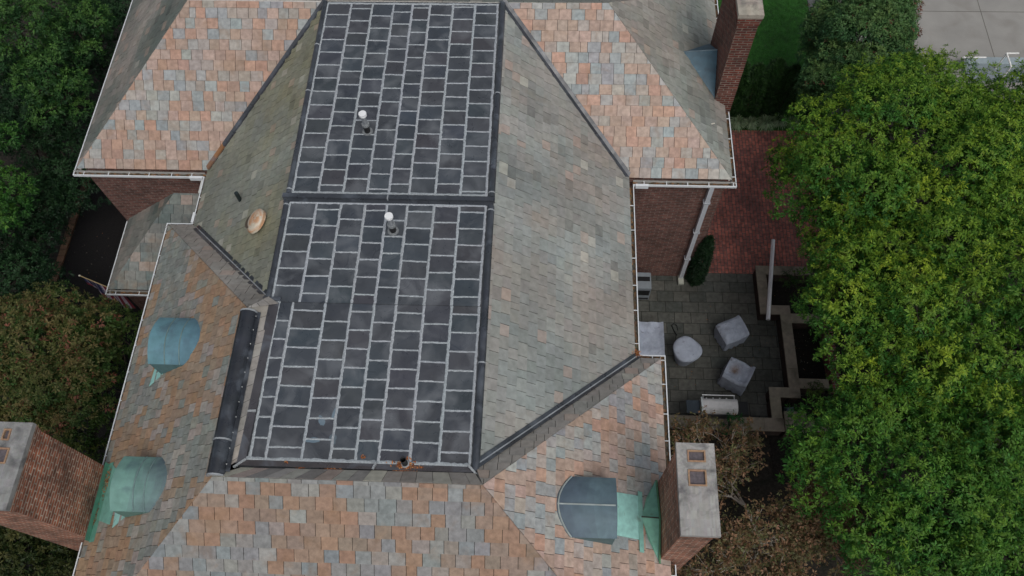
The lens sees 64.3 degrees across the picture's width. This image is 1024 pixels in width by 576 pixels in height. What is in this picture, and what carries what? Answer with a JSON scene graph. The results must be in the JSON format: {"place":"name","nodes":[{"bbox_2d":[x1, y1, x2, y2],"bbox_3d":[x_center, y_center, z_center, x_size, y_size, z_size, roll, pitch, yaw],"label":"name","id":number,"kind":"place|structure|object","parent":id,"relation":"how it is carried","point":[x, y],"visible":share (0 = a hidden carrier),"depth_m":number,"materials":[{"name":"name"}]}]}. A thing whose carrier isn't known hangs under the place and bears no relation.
{"place":"outdoors","nodes":[
{"label":"outdoors","id":0,"kind":"place"},
{"bbox_2d":[1,179,231,575],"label":"forecourt","id":1,"kind":"structure","parent":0,"point":[93,258],"depth_m":24.10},
{"bbox_2d":[0,279,136,445],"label":"russet maple","id":2,"kind":"object","parent":1,"relation":"on","point":[44,411],"visible":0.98,"depth_m":18.20,"materials":[{"name":"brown plant"}]},
{"bbox_2d":[60,303,142,463],"bbox_3d":[-9.650,2.791,20.268,2.127,3.616,4.454,-12,63,-5],"label":"russet maple","id":3,"kind":"object","parent":1,"relation":"on","point":[91,433],"visible":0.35,"depth_m":19.03,"materials":[{"name":"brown plant"}]},
{"bbox_2d":[0,0,1023,575],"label":"ground","id":4,"kind":"structure","parent":0,"point":[762,484],"depth_m":20.95,"materials":[{"name":"green plant"}]},
{"bbox_2d":[0,119,39,236],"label":"oak tree","id":5,"kind":"object","parent":4,"relation":"on","point":[9,205],"visible":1,"depth_m":20.61,"materials":[{"name":"green plant"}]},
{"bbox_2d":[0,525,78,575],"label":"yew tree","id":6,"kind":"object","parent":4,"relation":"on","point":[38,553],"visible":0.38,"depth_m":17.21,"materials":[{"name":"green plant"}]},
{"bbox_2d":[0,168,88,313],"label":"shade tree","id":7,"kind":"object","parent":4,"relation":"on","point":[28,272],"visible":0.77,"depth_m":21.68,"materials":[{"name":"green plant"}]},
{"bbox_2d":[11,177,90,420],"bbox_3d":[-13.327,-1.835,24.609,0.220,0.068,16.485,1,63,2],"label":"brick edging","id":8,"kind":"object","parent":4,"relation":"on","point":[63,251],"visible":0.14,"depth_m":24.33,"materials":[{"name":"red brick"}]},
{"bbox_2d":[0,0,121,172],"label":"oak tree","id":9,"kind":"object","parent":4,"relation":"on","point":[55,48],"visible":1,"depth_m":21.85,"materials":[{"name":"green plant"}]},
{"bbox_2d":[0,0,131,224],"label":"shade tree","id":10,"kind":"object","parent":4,"relation":"on","point":[41,143],"visible":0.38,"depth_m":23.06,"materials":[{"name":"green plant"}]},
{"bbox_2d":[0,0,764,575],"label":"house","id":11,"kind":"structure","parent":4,"relation":"on","point":[432,236],"depth_m":15.90,"materials":[{"name":"stone"}]},
{"bbox_2d":[78,275,134,308],"bbox_3d":[-10.760,0.137,21.639,1.450,0.833,0.237,17,65,10],"label":"flag","id":12,"kind":"object","parent":11,"relation":"attached to","point":[122,300],"visible":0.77,"depth_m":21.62,"materials":[{"name":"fabric"}]},
{"bbox_2d":[93,226,639,524],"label":"fallen leaves","id":13,"kind":"object","parent":11,"relation":"on","point":[399,464],"visible":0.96,"depth_m":13.63,"materials":[{"name":"brown plant"}]},
{"bbox_2d":[719,409,744,436],"bbox_3d":[5.520,3.508,20.650,0.631,1.443,0.493,-27,65,-12],"label":"climbing shrub","id":14,"kind":"object","parent":4,"relation":"on","point":[733,418],"visible":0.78,"depth_m":20.24,"materials":[{"name":"green plant"}]},
{"bbox_2d":[669,405,900,575],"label":"autumn tree","id":15,"kind":"object","parent":4,"relation":"on","point":[808,535],"visible":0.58,"depth_m":17.53,"materials":[{"name":"brown plant"}]},
{"bbox_2d":[793,0,921,118],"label":"maple tree","id":16,"kind":"object","parent":4,"relation":"on","point":[832,28],"visible":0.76,"depth_m":22.00,"materials":[{"name":"green plant"}]},
{"bbox_2d":[759,279,975,486],"bbox_3d":[9.440,2.316,21.897,5.350,0.001,5.970,1,63,2],"label":"mulch bed","id":17,"kind":"object","parent":4,"relation":"on","point":[782,296],"visible":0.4,"depth_m":21.96,"materials":[{"name":"brown soil"}]},
{"bbox_2d":[758,320,783,392],"bbox_3d":[7.058,1.886,22.169,0.490,0.001,2.200,1,63,2],"label":"patio recess","id":18,"kind":"object","parent":17,"relation":"on","point":[772,368],"visible":0.8,"depth_m":22.21,"materials":[{"name":"stone"}]},
{"bbox_2d":[669,411,891,437],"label":"garden wall","id":19,"kind":"structure","parent":17,"relation":"on","point":[774,426],"depth_m":20.86,"materials":[{"name":"stone"}]},
{"bbox_2d":[752,266,828,417],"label":"planter wall","id":20,"kind":"structure","parent":17,"relation":"on","point":[791,390],"depth_m":22.03,"materials":[{"name":"stone"}]},
{"bbox_2d":[766,239,774,319],"bbox_3d":[7.198,-0.253,22.654,0.112,0.110,2.537,9,64,6],"label":"white pipe","id":21,"kind":"object","parent":20,"relation":"on","point":[770,281],"visible":1,"depth_m":22.60,"materials":[{"name":"metal"}]},
{"bbox_2d":[779,265,828,299],"bbox_3d":[8.004,-0.157,22.534,1.434,1.281,1.073,-33,67,-14],"label":"planter shrub","id":22,"kind":"object","parent":17,"relation":"on","point":[798,280],"visible":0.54,"depth_m":22.19,"materials":[{"name":"green plant"}]},
{"bbox_2d":[803,379,836,408],"bbox_3d":[7.954,2.899,21.163,0.734,0.958,0.973,-23,65,-10],"label":"planter shrub","id":23,"kind":"object","parent":17,"relation":"on","point":[815,392],"visible":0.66,"depth_m":21.00,"materials":[{"name":"green plant"}]},
{"bbox_2d":[818,320,839,393],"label":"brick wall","id":24,"kind":"structure","parent":17,"relation":"on","point":[828,373],"depth_m":21.75,"materials":[{"name":"red brick"}]},
{"bbox_2d":[789,204,1011,445],"bbox_3d":[8.408,1.241,18.973,4.485,6.390,5.772,1,63,2],"label":"ash tree","id":25,"kind":"object","parent":17,"relation":"on","point":[862,266],"visible":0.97,"depth_m":16.93,"materials":[{"name":"green plant"}]},
{"bbox_2d":[760,43,1023,272],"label":"ash tree","id":26,"kind":"object","parent":4,"relation":"on","point":[936,109],"visible":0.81,"depth_m":18.63,"materials":[{"name":"green plant"}]},
{"bbox_2d":[775,369,1023,575],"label":"ash tree","id":27,"kind":"object","parent":4,"relation":"on","point":[899,538],"visible":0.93,"depth_m":15.62,"materials":[{"name":"green plant"}]},
{"bbox_2d":[913,1,925,48],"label":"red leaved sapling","id":28,"kind":"object","parent":4,"relation":"on","point":[920,6],"visible":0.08,"depth_m":22.73,"materials":[{"name":"green plant"}]},
{"bbox_2d":[859,158,1023,486],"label":"ash tree","id":29,"kind":"object","parent":4,"relation":"on","point":[1011,337],"visible":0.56,"depth_m":17.00,"materials":[{"name":"green plant"}]},
{"bbox_2d":[910,377,1023,575],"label":"ash tree","id":30,"kind":"object","parent":4,"relation":"on","point":[1018,438],"visible":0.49,"depth_m":15.65,"materials":[{"name":"green plant"}]},
{"bbox_2d":[928,57,1023,241],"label":"ash tree","id":31,"kind":"object","parent":4,"relation":"on","point":[1012,94],"visible":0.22,"depth_m":19.55,"materials":[{"name":"green plant"}]},
{"bbox_2d":[638,273,767,417],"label":"patio","id":32,"kind":"structure","parent":0,"point":[669,302],"depth_m":22.60,"materials":[{"name":"stone"}]},
{"bbox_2d":[637,272,651,299],"bbox_3d":[3.530,-0.048,22.834,0.660,0.684,0.520,1,63,2],"label":"air conditioner","id":33,"kind":"object","parent":32,"relation":"on","point":[644,284],"visible":0.54,"depth_m":22.55,"materials":[{"name":"white metal"}]},
{"bbox_2d":[638,321,664,356],"bbox_3d":[3.607,1.462,21.926,0.974,0.919,1.095,1,63,2],"label":"covered loveseat","id":34,"kind":"object","parent":32,"relation":"on","point":[651,337],"visible":0.49,"depth_m":21.76,"materials":[{"name":"fabric"}]},
{"bbox_2d":[673,336,701,365],"bbox_3d":[4.670,1.751,21.871,0.772,0.747,0.746,1,63,2],"label":"covered table","id":35,"kind":"object","parent":32,"relation":"on","point":[687,350],"visible":1,"depth_m":21.54,"materials":[{"name":"fabric"}]},
{"bbox_2d":[684,234,714,286],"bbox_3d":[5.178,-0.786,22.234,0.675,2.480,0.664,1,63,2],"label":"shrub","id":36,"kind":"object","parent":32,"relation":"on","point":[698,267],"visible":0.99,"depth_m":22.15,"materials":[{"name":"green plant"}]},
{"bbox_2d":[686,394,748,418],"bbox_3d":[5.236,3.098,21.001,1.549,0.900,0.525,1,63,2],"label":"barbecue","id":37,"kind":"object","parent":32,"relation":"on","point":[721,407],"visible":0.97,"depth_m":20.66,"materials":[{"name":"metal"}]},
{"bbox_2d":[714,315,748,350],"bbox_3d":[5.950,1.228,22.121,0.712,0.676,0.643,-20,64,-9],"label":"covered armchair","id":38,"kind":"object","parent":32,"relation":"on","point":[731,333],"visible":1,"depth_m":21.91,"materials":[{"name":"fabric"}]},
{"bbox_2d":[717,357,755,395],"bbox_3d":[5.946,2.300,21.535,0.752,0.741,0.726,27,67,14],"label":"covered armchair","id":39,"kind":"object","parent":32,"relation":"on","point":[736,376],"visible":1,"depth_m":21.39,"materials":[{"name":"fabric"}]},
{"bbox_2d":[718,0,825,130],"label":"lawn","id":40,"kind":"structure","parent":0,"point":[791,34],"depth_m":27.37,"materials":[{"name":"green plant"}]},
{"bbox_2d":[730,114,747,131],"bbox_3d":[7.075,-5.195,25.574,0.754,0.365,0.732,1,63,2],"label":"strap leaf plant","id":41,"kind":"object","parent":40,"relation":"on","point":[737,122],"visible":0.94,"depth_m":25.49,"materials":[{"name":"green plant"}]},
{"bbox_2d":[729,59,753,118],"bbox_3d":[6.930,-6.210,25.038,1.152,2.306,1.147,1,63,2],"label":"arborvitae","id":42,"kind":"object","parent":40,"relation":"on","point":[747,71],"visible":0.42,"depth_m":24.78,"materials":[{"name":"green plant"}]},
{"bbox_2d":[742,116,759,130],"bbox_3d":[7.514,-5.189,25.581,0.659,0.325,0.663,1,63,2],"label":"strap leaf plant","id":43,"kind":"object","parent":40,"relation":"on","point":[750,122],"visible":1,"depth_m":25.50,"materials":[{"name":"green plant"}]},
{"bbox_2d":[732,61,770,118],"bbox_3d":[7.468,-6.139,25.060,1.136,2.202,1.138,1,63,2],"label":"arborvitae","id":44,"kind":"object","parent":40,"relation":"on","point":[761,68],"visible":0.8,"depth_m":24.77,"materials":[{"name":"green plant"}]},
{"bbox_2d":[754,114,774,132],"bbox_3d":[7.951,-5.194,25.539,0.762,0.383,0.780,1,63,2],"label":"strap leaf plant","id":45,"kind":"object","parent":40,"relation":"on","point":[765,122],"visible":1,"depth_m":25.46,"materials":[{"name":"green plant"}]},
{"bbox_2d":[749,57,789,116],"bbox_3d":[8.007,-6.231,25.039,1.137,2.271,1.145,1,63,2],"label":"arborvitae","id":46,"kind":"object","parent":40,"relation":"on","point":[776,63],"visible":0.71,"depth_m":24.66,"materials":[{"name":"green plant"}]},
{"bbox_2d":[770,113,786,130],"bbox_3d":[8.385,-5.242,25.566,0.720,0.358,0.739,1,63,2],"label":"strap leaf plant","id":47,"kind":"object","parent":40,"relation":"on","point":[776,122],"visible":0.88,"depth_m":25.49,"materials":[{"name":"green plant"}]},
{"bbox_2d":[765,63,804,120],"bbox_3d":[8.456,-6.093,25.007,1.119,2.180,1.142,1,63,2],"label":"arborvitae","id":48,"kind":"object","parent":40,"relation":"on","point":[792,70],"visible":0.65,"depth_m":24.74,"materials":[{"name":"green plant"}]},
{"bbox_2d":[782,115,798,128],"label":"strap leaf plant","id":49,"kind":"object","parent":40,"relation":"on","point":[792,119],"visible":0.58,"depth_m":25.50,"materials":[{"name":"green plant"}]},
{"bbox_2d":[780,64,813,117],"bbox_3d":[8.933,-6.184,25.076,1.117,2.117,1.157,1,63,2],"label":"arborvitae","id":50,"kind":"object","parent":40,"relation":"on","point":[796,114],"visible":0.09,"depth_m":25.32,"materials":[{"name":"green plant"}]},
{"bbox_2d":[702,130,859,273],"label":"brick terrace","id":51,"kind":"structure","parent":0,"point":[744,228],"depth_m":24.17,"materials":[{"name":"red brick"}]},
{"bbox_2d":[782,407,793,414],"bbox_3d":[7.245,3.224,21.330,0.250,0.300,0.170,1,63,2],"label":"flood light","id":52,"kind":"object","parent":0,"point":[785,409],"visible":0.36,"depth_m":21.22,"materials":[{"name":"black metal"}]},
{"bbox_2d":[796,100,821,118],"bbox_3d":[9.461,-6.226,24.971,1.122,2.316,1.154,1,63,2],"label":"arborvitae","id":53,"kind":"object","parent":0,"point":[808,112],"depth_m":25.59,"materials":[{"name":"green plant"}]},
{"bbox_2d":[807,0,854,170],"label":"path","id":54,"kind":"structure","parent":0,"point":[809,1],"depth_m":25.88,"materials":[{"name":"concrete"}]},
{"bbox_2d":[851,0,1023,101],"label":"driveway","id":55,"kind":"structure","parent":0,"point":[963,32],"depth_m":27.32,"materials":[{"name":"concrete"}]},
{"bbox_2d":[937,0,994,56],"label":"driveway joints","id":56,"kind":"object","parent":55,"relation":"on","point":[972,11],"depth_m":27.66,"materials":[{"name":"grey concrete"}]},
{"bbox_2d":[959,52,1023,82],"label":"garden steps","id":57,"kind":"structure","parent":55,"relation":"on","point":[1004,61],"depth_m":26.28,"materials":[{"name":"white paint"}]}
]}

